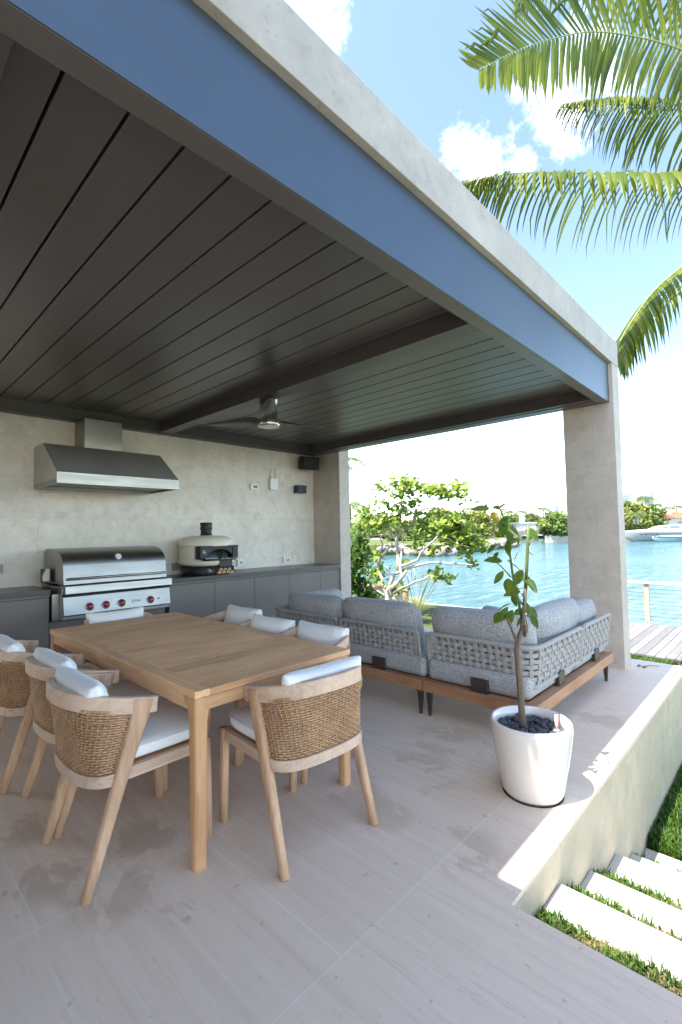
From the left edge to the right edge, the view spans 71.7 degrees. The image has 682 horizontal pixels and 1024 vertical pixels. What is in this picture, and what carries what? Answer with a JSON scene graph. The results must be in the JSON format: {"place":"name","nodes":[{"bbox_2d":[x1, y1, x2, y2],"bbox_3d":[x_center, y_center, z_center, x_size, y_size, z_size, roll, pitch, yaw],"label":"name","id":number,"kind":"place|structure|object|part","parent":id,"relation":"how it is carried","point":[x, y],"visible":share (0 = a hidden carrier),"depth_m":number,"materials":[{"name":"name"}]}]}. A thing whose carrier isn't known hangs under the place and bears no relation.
{"place":"outdoors","nodes":[
{"label":"outdoors","id":0,"kind":"place"},
{"bbox_2d":[0,628,681,1023],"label":"terrace floor","id":1,"kind":"structure","parent":0,"point":[404,910],"depth_m":1.85,"materials":[{"name":"grey tile"}]},
{"bbox_2d":[0,586,50,651],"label":"base cabinet","id":2,"kind":"object","parent":1,"relation":"on","point":[24,612],"visible":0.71,"depth_m":4.36,"materials":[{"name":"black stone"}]},
{"bbox_3d":[-2.958,1.179,4.295,0.021,0.734,0.516,-3,-4,44],"label":"door","id":3,"kind":"part","parent":2,"relation":"part of","materials":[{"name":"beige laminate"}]},
{"bbox_2d":[0,634,95,794],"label":"dining chair","id":4,"kind":"object","parent":1,"relation":"on","point":[15,694],"visible":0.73,"depth_m":2.69,"materials":[{"name":"brown wood"}]},
{"bbox_2d":[21,647,167,838],"bbox_3d":[-1.365,1.145,2.591,0.561,0.805,0.607,-3,-3,43],"label":"dining chair","id":5,"kind":"object","parent":1,"relation":"on","point":[42,665],"visible":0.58,"depth_m":2.41,"materials":[{"name":"brown wood"}]},
{"bbox_2d":[40,546,171,653],"bbox_3d":[-2.492,0.973,5.013,0.815,1.192,1.162,-3,-4,44],"label":"gas grill","id":6,"kind":"object","parent":1,"relation":"on","point":[79,583],"visible":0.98,"depth_m":4.75,"materials":[{"name":"silver metal"}]},
{"bbox_2d":[41,666,212,905],"bbox_3d":[-1.005,1.120,2.188,0.561,0.805,0.607,-3,-4,44],"label":"dining chair","id":7,"kind":"object","parent":1,"relation":"on","point":[113,743],"visible":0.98,"depth_m":1.95,"materials":[{"name":"brown wicker"}]},
{"bbox_2d":[82,606,174,703],"bbox_3d":[-1.714,1.203,3.748,0.607,0.805,0.561,-4,-4,45],"label":"dining chair","id":8,"kind":"object","parent":1,"relation":"on","point":[98,617],"visible":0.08,"depth_m":3.80,"materials":[{"name":"white fabric"}]},
{"bbox_2d":[50,612,350,872],"bbox_3d":[-1.018,1.183,3.025,2.060,0.742,0.963,-3,-4,44],"label":"dining table","id":9,"kind":"object","parent":1,"relation":"on","point":[198,668],"visible":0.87,"depth_m":2.56,"materials":[{"name":"brown wood"}]},
{"bbox_2d":[175,604,262,730],"bbox_3d":[-0.947,1.191,3.786,0.561,0.805,0.607,-4,-4,45],"label":"dining chair","id":10,"kind":"object","parent":1,"relation":"on","point":[233,614],"visible":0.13,"depth_m":3.89,"materials":[{"name":"white fabric"}]},
{"bbox_2d":[165,563,340,621],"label":"countertop","id":11,"kind":"structure","parent":1,"relation":"on","point":[266,590],"depth_m":6.16,"materials":[{"name":"black stone"}]},
{"bbox_3d":[-1.749,1.214,5.558,0.021,0.734,0.583,-3,-4,44],"label":"door","id":12,"kind":"part","parent":11,"relation":"part of","materials":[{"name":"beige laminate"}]},
{"bbox_2d":[178,522,237,575],"bbox_3d":[-1.701,0.458,5.992,0.730,0.650,0.690,-3,-4,44],"label":"pizza oven","id":13,"kind":"object","parent":11,"relation":"on","point":[195,552],"visible":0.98,"depth_m":5.75,"materials":[{"name":"beige metal"}]},
{"bbox_3d":[-1.343,1.225,5.982,0.021,0.734,0.583,-3,-4,44],"label":"door","id":14,"kind":"part","parent":11,"relation":"part of","materials":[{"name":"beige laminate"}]},
{"bbox_3d":[-0.935,1.237,6.408,0.021,0.734,0.589,-3,-4,44],"label":"door","id":15,"kind":"part","parent":11,"relation":"part of","materials":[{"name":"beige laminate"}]},
{"bbox_3d":[-0.520,1.249,6.841,0.021,0.734,0.602,-3,-4,44],"label":"door","id":16,"kind":"part","parent":11,"relation":"part of","materials":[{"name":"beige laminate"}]},
{"bbox_3d":[-0.181,1.258,7.195,0.021,0.734,0.372,-3,-4,44],"label":"door","id":17,"kind":"part","parent":11,"relation":"part of","materials":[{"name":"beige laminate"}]},
{"bbox_3d":[-0.037,1.262,7.346,0.021,0.734,0.036,-3,-4,44],"label":"door","id":18,"kind":"part","parent":11,"relation":"part of","materials":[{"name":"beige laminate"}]},
{"bbox_2d":[234,614,294,765],"bbox_3d":[-0.629,1.162,3.275,0.561,0.805,0.607,-3,-3,43],"label":"dining chair","id":19,"kind":"object","parent":1,"relation":"on","point":[277,625],"visible":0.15,"depth_m":3.31,"materials":[{"name":"white fabric"}]},
{"bbox_2d":[241,620,349,791],"bbox_3d":[-0.254,1.142,2.972,0.561,0.805,0.607,-3,-4,44],"label":"dining chair","id":20,"kind":"object","parent":1,"relation":"on","point":[333,635],"visible":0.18,"depth_m":3.01,"materials":[{"name":"white fabric"}]},
{"bbox_2d":[219,656,377,881],"bbox_3d":[-0.208,1.111,2.293,0.561,0.805,0.607,1,-3,-42],"label":"dining chair","id":21,"kind":"object","parent":1,"relation":"on","point":[303,720],"visible":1,"depth_m":2.06,"materials":[{"name":"brown wicker"}]},
{"bbox_2d":[0,0,630,669],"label":"pavilion","id":22,"kind":"structure","parent":1,"relation":"on","point":[216,210],"depth_m":2.87,"materials":[{"name":"stone"}]},
{"bbox_2d":[34,418,178,494],"bbox_3d":[-2.517,-0.624,5.116,0.792,0.760,1.213,-3,-4,44],"label":"range hood","id":23,"kind":"object","parent":22,"relation":"attached to","point":[95,458],"visible":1,"depth_m":4.99,"materials":[{"name":"metal"}]},
{"bbox_2d":[172,563,181,570],"bbox_3d":[-2.094,0.698,6.022,0.038,0.093,0.130,-3,-4,44],"label":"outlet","id":24,"kind":"object","parent":22,"relation":"attached to","point":[176,566],"visible":0.73,"depth_m":6.00,"materials":[{"name":"plastic"}]},
{"bbox_2d":[237,559,243,565],"bbox_3d":[-1.430,0.718,6.716,0.038,0.095,0.110,-3,-4,44],"label":"outlet","id":25,"kind":"object","parent":22,"relation":"attached to","point":[240,562],"visible":1,"depth_m":6.69,"materials":[{"name":"white plastic"}]},
{"bbox_2d":[250,484,258,489],"bbox_3d":[-1.276,-0.370,6.951,0.032,0.085,0.140,-3,-4,44],"label":"thermostat","id":26,"kind":"object","parent":22,"relation":"attached to","point":[254,486],"visible":1,"depth_m":6.93,"materials":[{"name":"white plastic"}]},
{"bbox_2d":[208,398,323,428],"bbox_3d":[-0.656,-1.006,4.858,1.220,0.328,1.117,-3,-4,44],"label":"ceiling fan","id":27,"kind":"object","parent":22,"relation":"hanging from","point":[267,416],"visible":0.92,"depth_m":4.72,"materials":[{"name":"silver metal"}]},
{"bbox_2d":[269,468,277,490],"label":"wireless access point","id":28,"kind":"structure","parent":22,"relation":"attached to","point":[273,483],"depth_m":7.18,"materials":[{"name":"white plastic"}]},
{"bbox_2d":[283,557,290,562],"bbox_3d":[-0.841,0.743,7.331,0.038,0.090,0.145,-3,-4,44],"label":"outlet","id":29,"kind":"object","parent":22,"relation":"attached to","point":[286,559],"visible":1,"depth_m":7.31,"materials":[{"name":"white plastic"}]},
{"bbox_2d":[294,485,306,493],"bbox_3d":[-0.653,-0.363,7.542,0.114,0.120,0.175,-3,-4,44],"label":"wall sconce","id":30,"kind":"object","parent":22,"relation":"attached to","point":[301,489],"depth_m":7.49,"materials":[{"name":"grey metal"}]},
{"bbox_2d":[299,456,318,469],"bbox_3d":[-0.535,-0.780,7.569,0.300,0.234,0.276,1,-3,-32],"label":"speaker","id":31,"kind":"object","parent":22,"relation":"attached to","point":[308,463],"visible":1,"depth_m":7.45},
{"bbox_2d":[275,589,435,713],"bbox_3d":[0.235,1.199,4.641,1.974,0.810,0.972,-3,-4,44],"label":"sofa module","id":32,"kind":"object","parent":1,"relation":"on","point":[387,639],"visible":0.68,"depth_m":4.01,"materials":[{"name":"grey fabric"}]},
{"bbox_2d":[423,597,613,715],"bbox_3d":[1.551,1.136,3.977,0.880,0.829,1.830,-3,-4,44],"label":"corner sofa module","id":33,"kind":"object","parent":1,"relation":"on","point":[563,655],"visible":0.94,"depth_m":3.44,"materials":[{"name":"grey fabric"}]},
{"bbox_2d":[490,705,573,807],"bbox_3d":[1.022,1.303,2.531,0.417,0.384,0.417,-3,-4,44],"label":"planter pot","id":34,"kind":"object","parent":1,"relation":"on","point":[533,768],"visible":0.89,"depth_m":2.38,"materials":[{"name":"white ceramic"}]},
{"bbox_2d":[471,488,538,729],"bbox_3d":[0.897,0.511,2.528,0.353,1.305,0.247,-2,-3,17],"label":"lemon tree","id":35,"kind":"object","parent":34,"relation":"in","point":[512,590],"visible":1,"depth_m":2.49,"materials":[{"name":"green plant"}]},
{"bbox_2d":[513,716,518,722],"bbox_3d":[0.978,1.160,2.631,0.033,0.026,0.043,-13,9,5],"label":"pebble","id":36,"kind":"object","parent":34,"relation":"on","point":[516,719],"visible":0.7,"depth_m":2.62,"materials":[{"name":"black stone"}]},
{"bbox_2d":[537,728,547,732],"bbox_3d":[1.056,1.154,2.474,0.053,0.027,0.037,17,15,34],"label":"pebble","id":37,"kind":"object","parent":34,"relation":"on","point":[542,730],"visible":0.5,"depth_m":2.47,"materials":[{"name":"black stone"}]},
{"bbox_2d":[552,714,562,731],"bbox_3d":[1.140,1.115,2.485,0.034,0.097,0.064,-3,-4,44],"label":"water level gauge","id":38,"kind":"object","parent":34,"relation":"in","point":[557,728],"visible":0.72,"depth_m":2.47,"materials":[{"name":"grey plastic"}]},
{"bbox_2d":[350,499,373,551],"bbox_3d":[0.671,1.555,33.866,3.440,4.910,3.280,-3,-4,44],"label":"palm tree","id":39,"kind":"object","parent":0,"point":[354,504],"visible":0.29,"depth_m":33.81,"materials":[{"name":"green plant"}]},
{"bbox_2d":[387,569,440,612],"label":"ornamental grass","id":40,"kind":"object","parent":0,"point":[418,603],"depth_m":11.25,"materials":[{"name":"green plant"}]},
{"bbox_2d":[352,536,517,555],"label":"spit shore","id":41,"kind":"structure","parent":0,"point":[374,544],"depth_m":73.78,"materials":[{"name":"green plant"}]},
{"bbox_2d":[352,512,394,538],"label":"broadleaf tree","id":42,"kind":"object","parent":41,"relation":"on","point":[366,530],"visible":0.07,"depth_m":125.62,"materials":[{"name":"green plant"}]},
{"bbox_2d":[366,518,399,538],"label":"broadleaf tree","id":43,"kind":"object","parent":41,"relation":"on","point":[381,531],"visible":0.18,"depth_m":121.88,"materials":[{"name":"green plant"}]},
{"bbox_2d":[385,526,417,540],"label":"broadleaf tree","id":44,"kind":"object","parent":41,"relation":"on","point":[409,533],"visible":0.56,"depth_m":90.42,"materials":[{"name":"green plant"}]},
{"bbox_2d":[404,549,411,554],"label":"shore rock","id":45,"kind":"object","parent":41,"relation":"on","point":[407,552],"visible":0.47,"depth_m":62.65,"materials":[{"name":"grey stone"}]},
{"bbox_2d":[399,518,436,539],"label":"broadleaf tree","id":46,"kind":"object","parent":41,"relation":"on","point":[414,524],"visible":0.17,"depth_m":97.90,"materials":[{"name":"green plant"}]},
{"bbox_2d":[423,506,451,537],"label":"broadleaf tree","id":47,"kind":"object","parent":41,"relation":"on","point":[438,511],"visible":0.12,"depth_m":120.77,"materials":[{"name":"green plant"}]},
{"bbox_2d":[444,510,468,536],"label":"broadleaf tree","id":48,"kind":"object","parent":41,"relation":"on","point":[464,514],"visible":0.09,"depth_m":116.27,"materials":[{"name":"green plant"}]},
{"bbox_2d":[458,507,473,511],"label":"palm tree","id":49,"kind":"object","parent":41,"relation":"on","point":[464,508],"visible":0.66,"depth_m":139.32,"materials":[{"name":"green plant"}]},
{"bbox_2d":[466,510,496,537],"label":"broadleaf tree","id":50,"kind":"object","parent":41,"relation":"on","point":[482,519],"visible":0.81,"depth_m":114.18,"materials":[{"name":"green plant"}]},
{"bbox_2d":[491,508,508,517],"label":"palm tree","id":51,"kind":"object","parent":41,"relation":"on","point":[502,509],"visible":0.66,"depth_m":149.25,"materials":[{"name":"green plant"}]},
{"bbox_2d":[498,538,506,543],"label":"shore rock","id":52,"kind":"object","parent":41,"relation":"on","point":[503,541],"visible":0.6,"depth_m":80.22,"materials":[{"name":"grey stone"}]},
{"bbox_2d":[494,528,513,536],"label":"broadleaf tree","id":53,"kind":"object","parent":41,"relation":"on","point":[497,533],"visible":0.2,"depth_m":116.22,"materials":[{"name":"green plant"}]},
{"bbox_2d":[499,510,516,517],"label":"palm tree","id":54,"kind":"object","parent":41,"relation":"on","point":[511,512],"visible":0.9,"depth_m":139.40,"materials":[{"name":"green plant"}]},
{"bbox_2d":[511,526,566,537],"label":"bridge","id":55,"kind":"structure","parent":41,"relation":"on","point":[523,532],"depth_m":117.06,"materials":[{"name":"concrete"}]},
{"bbox_2d":[285,0,681,522],"label":"sky","id":56,"kind":"structure","parent":0,"point":[406,52],"materials":[{"name":"blue"}]},
{"bbox_2d":[351,538,681,626],"bbox_3d":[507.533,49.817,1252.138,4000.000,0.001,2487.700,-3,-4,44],"label":"water","id":57,"kind":"structure","parent":0,"point":[548,571],"depth_m":31.12,"materials":[{"name":"blue liquid"}]},
{"bbox_2d":[410,601,526,613],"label":"seawall","id":58,"kind":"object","parent":57,"relation":"in","point":[448,605],"depth_m":14.11,"materials":[{"name":"concrete"}]},
{"bbox_2d":[623,494,629,500],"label":"tower block","id":59,"kind":"structure","parent":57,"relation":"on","point":[626,497],"depth_m":622.08,"materials":[{"name":"white glass"}]},
{"bbox_2d":[641,492,653,505],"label":"tower block","id":60,"kind":"structure","parent":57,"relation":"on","point":[650,494],"depth_m":622.32,"materials":[{"name":"white glass"}]},
{"bbox_2d":[625,524,681,540],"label":"motor yacht","id":61,"kind":"object","parent":57,"relation":"on","point":[648,534],"visible":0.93,"depth_m":106.54,"materials":[{"name":"white plastic"}]},
{"bbox_2d":[652,533,681,541],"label":"motorboat","id":62,"kind":"object","parent":57,"relation":"on","point":[672,538],"visible":0.91,"depth_m":100.07,"materials":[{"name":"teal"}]},
{"bbox_2d":[410,602,676,982],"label":"lawn","id":63,"kind":"structure","parent":0,"point":[427,617],"depth_m":12.00,"materials":[{"name":"plant"}]},
{"bbox_2d":[350,522,381,598],"bbox_3d":[0.309,1.450,9.194,0.928,2.530,0.957,-3,-4,44],"label":"shrub","id":64,"kind":"object","parent":63,"relation":"on","point":[359,550],"visible":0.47,"depth_m":9.06,"materials":[{"name":"green plant"}]},
{"bbox_2d":[363,586,384,598],"bbox_3d":[0.744,2.183,10.631,1.032,1.054,0.937,-3,-4,44],"label":"shrub","id":65,"kind":"object","parent":63,"relation":"on","point":[378,595],"visible":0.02,"depth_m":10.60,"materials":[{"name":"green plant"}]},
{"bbox_2d":[362,584,402,601],"bbox_3d":[1.163,2.453,13.597,1.252,0.670,0.450,-2,-3,21],"label":"dock box","id":66,"kind":"object","parent":63,"relation":"on","point":[379,588],"visible":0.18,"depth_m":13.38,"materials":[{"name":"concrete"}]},
{"bbox_2d":[350,467,489,599],"bbox_3d":[1.799,0.819,12.196,4.180,3.922,2.345,-2,-3,29],"label":"seagrape tree","id":67,"kind":"object","parent":63,"relation":"on","point":[450,523],"visible":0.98,"depth_m":11.88,"materials":[{"name":"green plant"}]},
{"bbox_2d":[458,0,681,380],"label":"coconut palm","id":68,"kind":"object","parent":63,"relation":"on","point":[523,66],"visible":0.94,"depth_m":5.70,"materials":[{"name":"green plant"}]},
{"bbox_2d":[533,852,681,996],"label":"grass","id":69,"kind":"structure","parent":63,"relation":"on","point":[617,906],"depth_m":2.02,"materials":[{"name":"green plant"}]},
{"bbox_2d":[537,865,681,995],"bbox_3d":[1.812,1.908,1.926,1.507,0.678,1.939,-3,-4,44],"label":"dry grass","id":70,"kind":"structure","parent":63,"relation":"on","point":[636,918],"depth_m":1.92,"materials":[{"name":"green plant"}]},
{"bbox_2d":[541,911,681,996],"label":"dry grass","id":71,"kind":"structure","parent":63,"relation":"on","point":[654,971],"depth_m":1.67,"materials":[{"name":"green plant"}]},
{"bbox_2d":[544,883,681,981],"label":"step","id":72,"kind":"object","parent":63,"relation":"on","point":[602,921],"visible":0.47,"depth_m":1.84,"materials":[{"name":"concrete"}]},
{"bbox_2d":[581,870,681,937],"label":"step","id":73,"kind":"object","parent":63,"relation":"on","point":[666,916],"visible":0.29,"depth_m":2.17,"materials":[{"name":"concrete"}]},
{"bbox_2d":[607,854,681,907],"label":"step","id":74,"kind":"object","parent":63,"relation":"on","point":[645,874],"visible":0.29,"depth_m":2.52,"materials":[{"name":"concrete"}]},
{"bbox_2d":[629,854,681,879],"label":"step","id":75,"kind":"object","parent":63,"relation":"on","point":[656,866],"visible":0.2,"depth_m":2.83,"materials":[{"name":"concrete"}]},
{"bbox_2d":[631,654,679,664],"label":"lawn grass","id":76,"kind":"structure","parent":63,"relation":"on","point":[664,661],"depth_m":7.59,"materials":[{"name":"green plant"}]},
{"bbox_2d":[643,848,681,870],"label":"step","id":77,"kind":"object","parent":63,"relation":"on","point":[669,862],"visible":0.27,"depth_m":3.09,"materials":[{"name":"concrete"}]},
{"bbox_2d":[646,764,681,860],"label":"lawn grass","id":78,"kind":"structure","parent":0,"point":[667,826],"depth_m":3.36,"materials":[{"name":"green plant"}]},
{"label":"far shore","id":79,"kind":"structure","parent":0,"visible":0},
{"bbox_2d":[505,514,537,525],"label":"broadleaf tree","id":80,"kind":"object","parent":79,"relation":"on","point":[515,518],"visible":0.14,"depth_m":147.54,"materials":[{"name":"green plant"}]},
{"bbox_2d":[510,514,536,535],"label":"house","id":81,"kind":"structure","parent":79,"relation":"on","point":[521,523],"depth_m":140.10,"materials":[{"name":"white concrete"}]},
{"bbox_2d":[515,509,532,537],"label":"palm tree","id":82,"kind":"object","parent":79,"relation":"on","point":[525,511],"visible":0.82,"depth_m":149.39,"materials":[{"name":"green plant"}]},
{"bbox_2d":[527,513,542,519],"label":"palm tree","id":83,"kind":"object","parent":79,"relation":"on","point":[534,516],"visible":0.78,"depth_m":149.14,"materials":[{"name":"green plant"}]},
{"bbox_2d":[531,516,545,537],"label":"broadleaf tree","id":84,"kind":"object","parent":79,"relation":"on","point":[537,520],"visible":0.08,"depth_m":148.85,"materials":[{"name":"green plant"}]},
{"bbox_2d":[533,507,553,539],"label":"palm tree","id":85,"kind":"object","parent":79,"relation":"on","point":[537,509],"visible":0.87,"depth_m":121.46,"materials":[{"name":"green plant"}]},
{"bbox_2d":[536,510,567,536],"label":"broadleaf tree","id":86,"kind":"object","parent":79,"relation":"on","point":[554,523],"visible":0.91,"depth_m":110.73,"materials":[{"name":"green plant"}]},
{"bbox_2d":[548,505,558,511],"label":"tower block","id":87,"kind":"structure","parent":79,"relation":"on","point":[554,507],"depth_m":621.61,"materials":[{"name":"white glass"}]},
{"bbox_2d":[545,536,629,541],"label":"seawall","id":88,"kind":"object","parent":79,"relation":"on","point":[556,539],"visible":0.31,"depth_m":110.81,"materials":[{"name":"concrete"}]},
{"bbox_2d":[624,499,646,523],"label":"broadleaf tree","id":89,"kind":"object","parent":79,"relation":"on","point":[629,505],"visible":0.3,"depth_m":130.57,"materials":[{"name":"green plant"}]},
{"bbox_2d":[627,511,647,523],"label":"palm tree","id":90,"kind":"object","parent":79,"relation":"on","point":[636,514],"visible":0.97,"depth_m":127.52,"materials":[{"name":"green plant"}]},
{"bbox_2d":[625,524,651,530],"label":"clipped hedge","id":91,"kind":"object","parent":79,"relation":"on","point":[628,527],"visible":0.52,"depth_m":124.61,"materials":[{"name":"green plant"}]},
{"bbox_2d":[636,494,649,505],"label":"tower block","id":92,"kind":"structure","parent":79,"relation":"on","point":[646,495],"depth_m":622.41,"materials":[{"name":"white glass"}]},
{"bbox_2d":[630,501,659,526],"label":"broadleaf tree","id":93,"kind":"object","parent":79,"relation":"on","point":[649,519],"visible":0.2,"depth_m":131.61,"materials":[{"name":"green plant"}]},
{"bbox_2d":[632,496,662,504],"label":"palm tree","id":94,"kind":"object","parent":79,"relation":"on","point":[647,499],"visible":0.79,"depth_m":138.74,"materials":[{"name":"green plant"}]},
{"bbox_2d":[648,503,670,512],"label":"palm tree","id":95,"kind":"object","parent":79,"relation":"on","point":[659,505],"visible":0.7,"depth_m":136.16,"materials":[{"name":"green plant"}]},
{"bbox_2d":[646,505,674,526],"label":"broadleaf tree","id":96,"kind":"object","parent":79,"relation":"on","point":[659,513],"visible":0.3,"depth_m":134.39,"materials":[{"name":"green plant"}]},
{"bbox_2d":[662,506,681,524],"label":"house","id":97,"kind":"structure","parent":79,"relation":"on","point":[677,516],"depth_m":136.30,"materials":[{"name":"concrete"}]},
{"bbox_2d":[669,504,681,511],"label":"palm tree","id":98,"kind":"object","parent":79,"relation":"on","point":[679,506],"visible":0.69,"depth_m":149.02,"materials":[{"name":"green plant"}]},
{"label":"ground","id":99,"kind":"structure","parent":0,"visible":0},
{"bbox_2d":[349,457,373,490],"bbox_3d":[-0.102,0.611,16.781,2.694,5.283,2.690,-3,-4,44],"label":"palm tree","id":100,"kind":"object","parent":99,"relation":"on","point":[354,459],"visible":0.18,"depth_m":17.00,"materials":[{"name":"green plant"}]},
{"bbox_2d":[403,589,408,602],"bbox_3d":[1.911,3.332,14.073,0.260,2.030,0.260,-3,-4,44],"label":"dock piling","id":101,"kind":"object","parent":99,"relation":"on","point":[405,595],"visible":0.21,"depth_m":13.99,"materials":[{"name":"brown wood"}]},
{"bbox_2d":[515,678,681,917],"bbox_3d":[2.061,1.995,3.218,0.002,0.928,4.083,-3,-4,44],"label":"retaining wall","id":102,"kind":"structure","parent":99,"relation":"on","point":[619,815],"depth_m":2.89,"materials":[{"name":"concrete"}]},
{"bbox_2d":[629,622,681,663],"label":"deck","id":103,"kind":"structure","parent":99,"relation":"on","point":[662,642],"depth_m":8.71,"materials":[{"name":"grey wood"}]},
{"bbox_2d":[627,580,681,623],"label":"cable railing","id":104,"kind":"object","parent":103,"relation":"on","point":[647,604],"visible":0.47,"depth_m":10.26,"materials":[{"name":"white metal"}]}
]}

